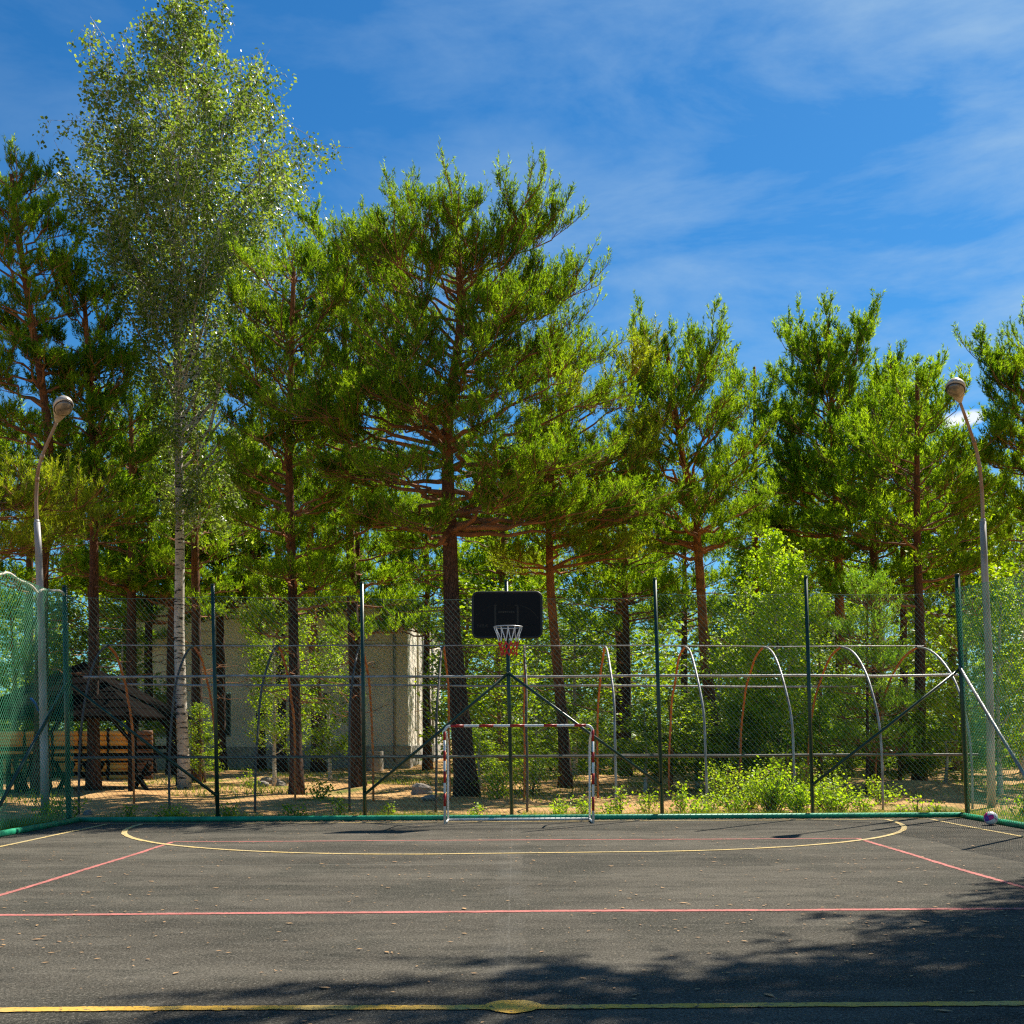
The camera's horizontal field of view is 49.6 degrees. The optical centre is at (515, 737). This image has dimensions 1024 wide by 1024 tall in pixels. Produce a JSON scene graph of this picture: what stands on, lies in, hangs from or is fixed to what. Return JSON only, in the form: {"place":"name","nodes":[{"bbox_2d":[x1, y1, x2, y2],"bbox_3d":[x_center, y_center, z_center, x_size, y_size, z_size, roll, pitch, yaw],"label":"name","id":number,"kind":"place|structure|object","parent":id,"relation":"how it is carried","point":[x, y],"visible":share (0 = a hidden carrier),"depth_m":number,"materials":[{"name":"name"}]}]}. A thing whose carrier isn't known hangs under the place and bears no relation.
{"place":"outdoors","nodes":[
{"label":"outdoors","id":0,"kind":"place"},
{"bbox_2d":[0,813,61,830],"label":"grass","id":1,"kind":"structure","parent":0,"point":[25,824],"depth_m":17.25,"materials":[{"name":"plant"}]},
{"bbox_2d":[0,818,1023,1023],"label":"court surface","id":2,"kind":"object","parent":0,"point":[318,920],"visible":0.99,"depth_m":8.11,"materials":[{"name":"grey asphalt"}]},
{"bbox_2d":[0,812,1023,836],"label":"kerb","id":3,"kind":"structure","parent":2,"relation":"on","point":[40,826],"depth_m":18.18,"materials":[{"name":"green paint"}]},
{"bbox_2d":[1,818,1023,1023],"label":"fallen leaves","id":4,"kind":"object","parent":2,"relation":"on","point":[528,904],"visible":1,"depth_m":8.34,"materials":[{"name":"brown plant"}]},
{"bbox_2d":[443,724,594,823],"bbox_3d":[0.053,0.573,17.699,2.372,1.561,0.641,0,0,0],"label":"football goal","id":5,"kind":"object","parent":2,"relation":"on","point":[445,742],"visible":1,"depth_m":17.39,"materials":[{"name":"white paint"}]},
{"bbox_2d":[0,738,1023,822],"bbox_3d":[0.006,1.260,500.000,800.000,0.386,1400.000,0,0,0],"label":"ground","id":6,"kind":"structure","parent":0,"point":[341,785],"depth_m":25.38,"materials":[{"name":"brown soil"}]},
{"bbox_2d":[0,590,70,730],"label":"leafy tree","id":7,"kind":"object","parent":6,"relation":"on","point":[11,642],"visible":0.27,"depth_m":41.79,"materials":[{"name":"green plant"}]},
{"bbox_2d":[0,571,73,827],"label":"chain link fence","id":8,"kind":"object","parent":6,"relation":"on","point":[27,754],"visible":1,"depth_m":16.91,"materials":[{"name":"green metal"}]},
{"bbox_2d":[3,761,85,790],"bbox_3d":[-12.691,1.047,29.800,1.905,0.823,1.760,0,0,0],"label":"picnic table","id":9,"kind":"object","parent":6,"relation":"on","point":[60,784],"visible":0.3,"depth_m":29.61,"materials":[{"name":"wood"}]},
{"bbox_2d":[0,398,105,729],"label":"pine tree","id":10,"kind":"object","parent":6,"relation":"on","point":[29,572],"visible":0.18,"depth_m":43.98,"materials":[{"name":"green plant"}]},
{"bbox_2d":[34,395,73,813],"bbox_3d":[-8.332,-2.268,20.045,0.340,7.531,1.463,0,0,-39],"label":"street lamp","id":11,"kind":"object","parent":6,"relation":"on","point":[63,405],"visible":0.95,"depth_m":20.44,"materials":[{"name":"metal"}]},
{"bbox_2d":[0,593,107,730],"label":"leafy tree","id":12,"kind":"object","parent":6,"relation":"on","point":[81,641],"visible":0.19,"depth_m":42.62,"materials":[{"name":"green plant"}]},
{"bbox_2d":[0,438,128,563],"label":"pine tree","id":13,"kind":"object","parent":6,"relation":"on","point":[16,497],"visible":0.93,"depth_m":23.07,"materials":[{"name":"green plant"}]},
{"bbox_2d":[0,133,144,794],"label":"pine tree","id":14,"kind":"object","parent":6,"relation":"on","point":[26,339],"visible":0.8,"depth_m":27.31,"materials":[{"name":"green plant"}]},
{"bbox_2d":[0,728,152,779],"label":"log wall","id":15,"kind":"structure","parent":6,"relation":"on","point":[117,739],"depth_m":37.93,"materials":[{"name":"wood"}]},
{"bbox_2d":[19,540,161,730],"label":"leafy tree","id":16,"kind":"object","parent":6,"relation":"on","point":[82,623],"visible":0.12,"depth_m":43.43,"materials":[{"name":"green plant"}]},
{"bbox_2d":[19,252,174,789],"bbox_3d":[-10.737,-5.424,28.447,3.700,13.814,3.498,0,0,0],"label":"pine tree","id":17,"kind":"object","parent":6,"relation":"on","point":[144,451],"visible":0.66,"depth_m":28.29,"materials":[{"name":"green plant"}]},
{"bbox_2d":[0,662,194,792],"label":"gazebo","id":18,"kind":"object","parent":6,"relation":"on","point":[137,715],"visible":0.52,"depth_m":28.45,"materials":[{"name":"brown wood"}]},
{"bbox_2d":[71,760,159,789],"bbox_3d":[-10.691,1.037,29.700,2.055,0.823,1.760,0,0,0],"label":"picnic table","id":19,"kind":"object","parent":6,"relation":"on","point":[141,782],"visible":0.56,"depth_m":29.47,"materials":[{"name":"wood"}]},
{"bbox_2d":[68,511,166,722],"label":"pine tree","id":20,"kind":"object","parent":6,"relation":"on","point":[164,631],"visible":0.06,"depth_m":48.80,"materials":[{"name":"green plant"}]},
{"bbox_2d":[75,619,169,744],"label":"leafy tree","id":21,"kind":"object","parent":6,"relation":"on","point":[153,726],"visible":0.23,"depth_m":41.87,"materials":[{"name":"green plant"}]},
{"bbox_2d":[49,369,208,729],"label":"pine tree","id":22,"kind":"object","parent":6,"relation":"on","point":[82,567],"visible":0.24,"depth_m":39.91,"materials":[{"name":"green plant"}]},
{"bbox_2d":[72,410,232,773],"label":"pine tree","id":23,"kind":"object","parent":6,"relation":"on","point":[148,636],"visible":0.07,"depth_m":43.83,"materials":[{"name":"green plant"}]},
{"bbox_2d":[86,440,255,774],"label":"pine tree","id":24,"kind":"object","parent":6,"relation":"on","point":[136,584],"visible":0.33,"depth_m":41.71,"materials":[{"name":"green plant"}]},
{"bbox_2d":[24,0,351,788],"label":"birch tree","id":25,"kind":"object","parent":6,"relation":"on","point":[172,296],"visible":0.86,"depth_m":29.40,"materials":[{"name":"green plant"}]},
{"bbox_2d":[141,334,266,782],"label":"pine tree","id":26,"kind":"object","parent":6,"relation":"on","point":[167,557],"visible":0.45,"depth_m":33.87,"materials":[{"name":"green plant"}]},
{"bbox_2d":[187,702,224,781],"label":"leafy tree","id":27,"kind":"object","parent":6,"relation":"on","point":[205,737],"visible":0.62,"depth_m":32.96,"materials":[{"name":"green plant"}]},
{"bbox_2d":[156,409,296,769],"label":"pine tree","id":28,"kind":"object","parent":6,"relation":"on","point":[221,650],"visible":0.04,"depth_m":45.79,"materials":[{"name":"green plant"}]},
{"bbox_2d":[204,456,333,770],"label":"pine tree","id":29,"kind":"object","parent":6,"relation":"on","point":[261,763],"visible":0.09,"depth_m":46.46,"materials":[{"name":"green plant"}]},
{"bbox_2d":[185,438,359,771],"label":"pine tree","id":30,"kind":"object","parent":6,"relation":"on","point":[283,764],"visible":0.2,"depth_m":44.73,"materials":[{"name":"green plant"}]},
{"bbox_2d":[228,553,325,785],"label":"tree","id":31,"kind":"object","parent":6,"relation":"on","point":[261,671],"visible":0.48,"depth_m":32.84,"materials":[{"name":"green plant"}]},
{"bbox_2d":[119,597,442,769],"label":"building","id":32,"kind":"structure","parent":6,"relation":"on","point":[234,743],"depth_m":50.00,"materials":[{"name":"beige paint"}]},
{"bbox_2d":[201,213,387,794],"bbox_3d":[-5.213,-5.461,26.953,4.859,14.022,4.246,0,0,0],"label":"pine tree","id":33,"kind":"object","parent":6,"relation":"on","point":[294,568],"visible":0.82,"depth_m":26.51,"materials":[{"name":"green plant"}]},
{"bbox_2d":[278,371,343,772],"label":"pine tree","id":34,"kind":"object","parent":6,"relation":"on","point":[316,768],"visible":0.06,"depth_m":43.83,"materials":[{"name":"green plant"}]},
{"bbox_2d":[300,626,368,778],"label":"leafy tree","id":35,"kind":"object","parent":6,"relation":"on","point":[324,708],"visible":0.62,"depth_m":35.91,"materials":[{"name":"green plant"}]},
{"bbox_2d":[276,193,439,787],"bbox_3d":[-4.432,-6.538,29.940,4.789,16.041,3.955,0,0,0],"label":"pine tree","id":36,"kind":"object","parent":6,"relation":"on","point":[383,574],"visible":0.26,"depth_m":29.83,"materials":[{"name":"green plant"}]},
{"bbox_2d":[283,440,437,712],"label":"pine tree","id":37,"kind":"object","parent":6,"relation":"on","point":[360,545],"visible":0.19,"depth_m":45.96,"materials":[{"name":"green plant"}]},
{"bbox_2d":[364,485,483,770],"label":"pine tree","id":38,"kind":"object","parent":6,"relation":"on","point":[426,764],"visible":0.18,"depth_m":47.81,"materials":[{"name":"green plant"}]},
{"bbox_2d":[414,575,522,766],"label":"leafy tree","id":39,"kind":"object","parent":6,"relation":"on","point":[442,718],"visible":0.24,"depth_m":37.69,"materials":[{"name":"green plant"}]},
{"bbox_2d":[248,137,694,796],"bbox_3d":[-0.957,-5.768,25.535,10.060,14.560,7.894,0,0,0],"label":"pine tree","id":40,"kind":"object","parent":6,"relation":"on","point":[506,299],"visible":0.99,"depth_m":24.25,"materials":[{"name":"green plant"}]},
{"bbox_2d":[446,727,516,788],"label":"leafy tree","id":41,"kind":"object","parent":6,"relation":"on","point":[484,750],"visible":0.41,"depth_m":28.95,"materials":[{"name":"green plant"}]},
{"bbox_2d":[427,515,562,766],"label":"leafy tree","id":42,"kind":"object","parent":6,"relation":"on","point":[481,541],"visible":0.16,"depth_m":45.51,"materials":[{"name":"green plant"}]},
{"bbox_2d":[417,431,574,769],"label":"pine tree","id":43,"kind":"object","parent":6,"relation":"on","point":[537,583],"visible":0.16,"depth_m":42.52,"materials":[{"name":"green plant"}]},
{"bbox_2d":[470,762,522,798],"bbox_3d":[-0.444,0.960,24.980,1.302,0.916,1.046,0,0,0],"label":"shrub","id":44,"kind":"object","parent":6,"relation":"on","point":[497,784],"visible":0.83,"depth_m":24.92,"materials":[{"name":"green plant"}]},
{"bbox_2d":[450,584,546,782],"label":"leafy tree","id":45,"kind":"object","parent":6,"relation":"on","point":[500,699],"visible":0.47,"depth_m":30.95,"materials":[{"name":"green plant"}]},
{"bbox_2d":[433,470,576,669],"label":"pine tree","id":46,"kind":"object","parent":6,"relation":"on","point":[510,577],"visible":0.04,"depth_m":51.37,"materials":[{"name":"green plant"}]},
{"bbox_2d":[0,459,1023,770],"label":"distant wood","id":47,"kind":"object","parent":6,"relation":"on","point":[678,681],"visible":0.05,"depth_m":56.83,"materials":[{"name":"green plant"}]},
{"bbox_2d":[62,574,969,818],"bbox_3d":[0.011,-0.635,18.353,15.026,4.081,0.126,0,0,0],"label":"chain link fence","id":48,"kind":"object","parent":6,"relation":"on","point":[508,674],"visible":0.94,"depth_m":18.37,"materials":[{"name":"green galvanized steel wire"},{"name":"dark green paint"}]},
{"bbox_2d":[471,591,542,656],"bbox_3d":[-0.194,-1.849,18.051,0.954,1.094,0.895,0,0,36],"label":"basketball hoop","id":49,"kind":"object","parent":48,"relation":"attached to","point":[506,615],"visible":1,"depth_m":18.12,"materials":[{"name":"black plastic"}]},
{"bbox_2d":[490,720,560,781],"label":"leafy tree","id":50,"kind":"object","parent":6,"relation":"on","point":[531,738],"visible":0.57,"depth_m":27.95,"materials":[{"name":"green plant"}]},
{"bbox_2d":[73,644,978,813],"bbox_3d":[0.199,-0.210,23.035,16.606,3.329,5.616,0,0,0],"label":"hoop tunnel frame","id":51,"kind":"object","parent":6,"relation":"on","point":[597,756],"visible":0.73,"depth_m":21.11,"materials":[{"name":"metal"}]},
{"bbox_2d":[507,751,551,794],"bbox_3d":[0.388,0.848,26.488,1.060,1.108,0.757,0,0,27],"label":"shrub","id":52,"kind":"object","parent":6,"relation":"on","point":[533,776],"visible":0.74,"depth_m":26.41,"materials":[{"name":"green plant"}]},
{"bbox_2d":[496,613,579,780],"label":"leafy tree","id":53,"kind":"object","parent":6,"relation":"on","point":[549,711],"visible":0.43,"depth_m":33.84,"materials":[{"name":"green plant"}]},
{"bbox_2d":[527,618,622,774],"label":"leafy tree","id":54,"kind":"object","parent":6,"relation":"on","point":[594,654],"visible":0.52,"depth_m":39.89,"materials":[{"name":"green plant"}]},
{"bbox_2d":[480,312,684,787],"bbox_3d":[1.776,-4.618,28.503,5.458,12.114,4.816,0,0,0],"label":"pine tree","id":55,"kind":"object","parent":6,"relation":"on","point":[518,560],"visible":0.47,"depth_m":28.26,"materials":[{"name":"green plant"}]},
{"bbox_2d":[551,711,629,784],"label":"leafy tree","id":56,"kind":"object","parent":6,"relation":"on","point":[586,770],"visible":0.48,"depth_m":30.87,"materials":[{"name":"green plant"}]},
{"bbox_2d":[556,472,681,772],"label":"pine tree","id":57,"kind":"object","parent":6,"relation":"on","point":[617,628],"visible":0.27,"depth_m":41.76,"materials":[{"name":"green plant"}]},
{"bbox_2d":[545,448,696,775],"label":"pine tree","id":58,"kind":"object","parent":6,"relation":"on","point":[665,583],"visible":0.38,"depth_m":37.84,"materials":[{"name":"green plant"}]},
{"bbox_2d":[558,535,689,770],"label":"leafy tree","id":59,"kind":"object","parent":6,"relation":"on","point":[645,642],"visible":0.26,"depth_m":43.62,"materials":[{"name":"green plant"}]},
{"bbox_2d":[608,695,683,792],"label":"leafy tree","id":60,"kind":"object","parent":6,"relation":"on","point":[637,745],"visible":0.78,"depth_m":26.88,"materials":[{"name":"green plant"}]},
{"bbox_2d":[619,682,719,791],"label":"leafy tree","id":61,"kind":"object","parent":6,"relation":"on","point":[683,720],"visible":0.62,"depth_m":27.27,"materials":[{"name":"green plant"}]},
{"bbox_2d":[634,475,739,750],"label":"pine tree","id":62,"kind":"object","parent":6,"relation":"on","point":[710,576],"visible":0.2,"depth_m":49.55,"materials":[{"name":"green plant"}]},
{"bbox_2d":[597,288,783,788],"bbox_3d":[4.678,-5.097,29.976,5.615,13.359,5.111,0,0,0],"label":"pine tree","id":63,"kind":"object","parent":6,"relation":"on","point":[697,501],"visible":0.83,"depth_m":29.24,"materials":[{"name":"green plant"}]},
{"bbox_2d":[654,696,743,789],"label":"leafy tree","id":64,"kind":"object","parent":6,"relation":"on","point":[693,728],"visible":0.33,"depth_m":28.39,"materials":[{"name":"green plant"}]},
{"bbox_2d":[655,617,775,761],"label":"leafy tree","id":65,"kind":"object","parent":6,"relation":"on","point":[692,691],"visible":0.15,"depth_m":35.91,"materials":[{"name":"green plant"}]},
{"bbox_2d":[698,759,742,800],"bbox_3d":[4.215,0.887,22.995,1.000,0.915,1.354,0,0,37],"label":"shrub","id":66,"kind":"object","parent":6,"relation":"on","point":[716,778],"visible":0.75,"depth_m":23.03,"materials":[{"name":"green plant"}]},
{"bbox_2d":[711,783,757,813],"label":"shrub","id":67,"kind":"object","parent":6,"relation":"on","point":[734,805],"visible":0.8,"depth_m":19.44,"materials":[{"name":"green plant"}]},
{"bbox_2d":[694,705,782,791],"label":"leafy tree","id":68,"kind":"object","parent":6,"relation":"on","point":[733,739],"visible":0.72,"depth_m":26.86,"materials":[{"name":"green plant"}]},
{"bbox_2d":[674,536,815,771],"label":"leafy tree","id":69,"kind":"object","parent":6,"relation":"on","point":[739,553],"visible":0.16,"depth_m":41.85,"materials":[{"name":"green plant"}]},
{"bbox_2d":[720,764,774,808],"bbox_3d":[4.347,0.915,20.561,1.114,0.856,1.173,0,0,0],"label":"shrub","id":70,"kind":"object","parent":6,"relation":"on","point":[745,791],"visible":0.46,"depth_m":20.50,"materials":[{"name":"green plant"}]},
{"bbox_2d":[720,680,796,776],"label":"leafy tree","id":71,"kind":"object","parent":6,"relation":"on","point":[770,703],"visible":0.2,"depth_m":27.75,"materials":[{"name":"green plant"}]},
{"bbox_2d":[705,351,816,764],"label":"pine tree","id":72,"kind":"object","parent":6,"relation":"on","point":[773,374],"visible":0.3,"depth_m":39.46,"materials":[{"name":"green plant"}]},
{"bbox_2d":[696,526,851,790],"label":"birch tree","id":73,"kind":"object","parent":6,"relation":"on","point":[771,570],"visible":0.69,"depth_m":27.12,"materials":[{"name":"green plant"}]},
{"bbox_2d":[742,755,809,812],"bbox_3d":[4.519,0.837,19.502,1.188,1.051,1.310,0,0,0],"label":"shrub","id":74,"kind":"object","parent":6,"relation":"on","point":[775,801],"visible":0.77,"depth_m":19.34,"materials":[{"name":"green plant"}]},
{"bbox_2d":[752,741,822,798],"bbox_3d":[5.647,0.708,23.014,1.475,1.288,1.289,0,0,21],"label":"shrub","id":75,"kind":"object","parent":6,"relation":"on","point":[797,772],"visible":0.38,"depth_m":22.88,"materials":[{"name":"green plant"}]},
{"bbox_2d":[708,445,869,770],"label":"pine tree","id":76,"kind":"object","parent":6,"relation":"on","point":[789,509],"visible":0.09,"depth_m":42.47,"materials":[{"name":"green plant"}]},
{"bbox_2d":[747,528,858,726],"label":"pine tree","id":77,"kind":"object","parent":6,"relation":"on","point":[822,593],"visible":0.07,"depth_m":50.94,"materials":[{"name":"green plant"}]},
{"bbox_2d":[778,775,830,812],"bbox_3d":[4.875,1.004,19.017,0.676,0.708,0.822,0,0,-36],"label":"shrub","id":78,"kind":"object","parent":6,"relation":"on","point":[796,805],"visible":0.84,"depth_m":19.00,"materials":[{"name":"green plant"}]},
{"bbox_2d":[774,624,869,774],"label":"leafy tree","id":79,"kind":"object","parent":6,"relation":"on","point":[831,665],"visible":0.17,"depth_m":37.89,"materials":[{"name":"green plant"}]},
{"bbox_2d":[789,714,856,783],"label":"leafy tree","id":80,"kind":"object","parent":6,"relation":"on","point":[814,721],"visible":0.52,"depth_m":26.40,"materials":[{"name":"green plant"}]},
{"bbox_2d":[807,766,864,812],"bbox_3d":[5.518,0.921,19.280,1.023,0.861,0.906,0,0,-21],"label":"shrub","id":81,"kind":"object","parent":6,"relation":"on","point":[836,799],"visible":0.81,"depth_m":19.27,"materials":[{"name":"green plant"}]},
{"bbox_2d":[813,688,878,786],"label":"leafy tree","id":82,"kind":"object","parent":6,"relation":"on","point":[863,734],"visible":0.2,"depth_m":28.87,"materials":[{"name":"green plant"}]},
{"bbox_2d":[746,287,974,776],"bbox_3d":[11.620,-6.750,38.051,6.723,16.477,7.196,0,0,-38],"label":"pine tree","id":83,"kind":"object","parent":6,"relation":"on","point":[816,381],"visible":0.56,"depth_m":37.02,"materials":[{"name":"green plant"}]},
{"bbox_2d":[808,563,934,794],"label":"fir sapling","id":84,"kind":"object","parent":6,"relation":"on","point":[877,590],"visible":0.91,"depth_m":24.81,"materials":[{"name":"green plant"}]},
{"bbox_2d":[781,378,966,780],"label":"pine tree","id":85,"kind":"object","parent":6,"relation":"on","point":[836,456],"visible":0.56,"depth_m":33.66,"materials":[{"name":"green plant"}]},
{"bbox_2d":[801,521,957,766],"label":"leafy tree","id":86,"kind":"object","parent":6,"relation":"on","point":[897,641],"visible":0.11,"depth_m":43.64,"materials":[{"name":"green plant"}]},
{"bbox_2d":[859,774,907,803],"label":"shrub","id":87,"kind":"object","parent":6,"relation":"on","point":[879,796],"visible":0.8,"depth_m":21.46,"materials":[{"name":"green plant"}]},
{"bbox_2d":[854,700,949,779],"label":"leafy tree","id":88,"kind":"object","parent":6,"relation":"on","point":[899,759],"visible":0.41,"depth_m":27.88,"materials":[{"name":"green plant"}]},
{"bbox_2d":[865,362,950,770],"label":"pine tree","id":89,"kind":"object","parent":6,"relation":"on","point":[901,615],"visible":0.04,"depth_m":40.89,"materials":[{"name":"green plant"}]},
{"bbox_2d":[805,351,1017,780],"bbox_3d":[11.152,-4.619,31.130,5.684,12.123,4.952,0,0,0],"label":"pine tree","id":90,"kind":"object","parent":6,"relation":"on","point":[878,509],"visible":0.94,"depth_m":30.72,"materials":[{"name":"green plant"}]},
{"bbox_2d":[883,688,960,780],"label":"leafy tree","id":91,"kind":"object","parent":6,"relation":"on","point":[932,696],"visible":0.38,"depth_m":27.87,"materials":[{"name":"green plant"}]},
{"bbox_2d":[895,715,985,784],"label":"leafy tree","id":92,"kind":"object","parent":6,"relation":"on","point":[940,749],"visible":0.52,"depth_m":26.94,"materials":[{"name":"green plant"}]},
{"bbox_2d":[880,434,1018,771],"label":"pine tree","id":93,"kind":"object","parent":6,"relation":"on","point":[928,605],"visible":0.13,"depth_m":40.14,"materials":[{"name":"green plant"}]},
{"bbox_2d":[889,473,1023,778],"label":"leafy tree","id":94,"kind":"object","parent":6,"relation":"on","point":[951,639],"visible":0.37,"depth_m":32.85,"materials":[{"name":"green plant"}]},
{"bbox_2d":[907,466,1023,766],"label":"pine tree","id":95,"kind":"object","parent":6,"relation":"on","point":[1003,560],"visible":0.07,"depth_m":45.49,"materials":[{"name":"green plant"}]},
{"bbox_2d":[945,378,995,807],"bbox_3d":[8.234,-2.470,20.058,0.339,7.766,1.558,0,0,44],"label":"street lamp","id":96,"kind":"object","parent":6,"relation":"on","point":[955,388],"visible":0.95,"depth_m":20.44,"materials":[{"name":"metal"}]},
{"bbox_2d":[929,572,1023,793],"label":"leafy tree","id":97,"kind":"object","parent":6,"relation":"on","point":[955,710],"visible":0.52,"depth_m":24.94,"materials":[{"name":"green plant"}]},
{"bbox_2d":[950,295,1023,588],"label":"pine tree","id":98,"kind":"object","parent":6,"relation":"on","point":[1002,372],"visible":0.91,"depth_m":31.85,"materials":[{"name":"green plant"}]},
{"bbox_2d":[954,571,1023,821],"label":"chain link fence","id":99,"kind":"object","parent":6,"relation":"on","point":[993,723],"visible":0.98,"depth_m":17.15,"materials":[{"name":"green metal"}]},
{"bbox_2d":[965,438,1023,769],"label":"leafy tree","id":100,"kind":"object","parent":6,"relation":"on","point":[1020,548],"visible":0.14,"depth_m":37.75,"materials":[{"name":"green plant"}]},
{"bbox_2d":[0,0,1023,737],"label":"sky","id":101,"kind":"structure","parent":0,"point":[758,154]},
{"bbox_2d":[1,765,1023,804],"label":"grass","id":102,"kind":"structure","parent":0,"point":[399,782],"depth_m":29.41,"materials":[{"name":"plant"}]},
{"bbox_2d":[97,806,1017,816],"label":"grass","id":103,"kind":"structure","parent":0,"point":[571,812],"depth_m":18.83,"materials":[{"name":"plant"}]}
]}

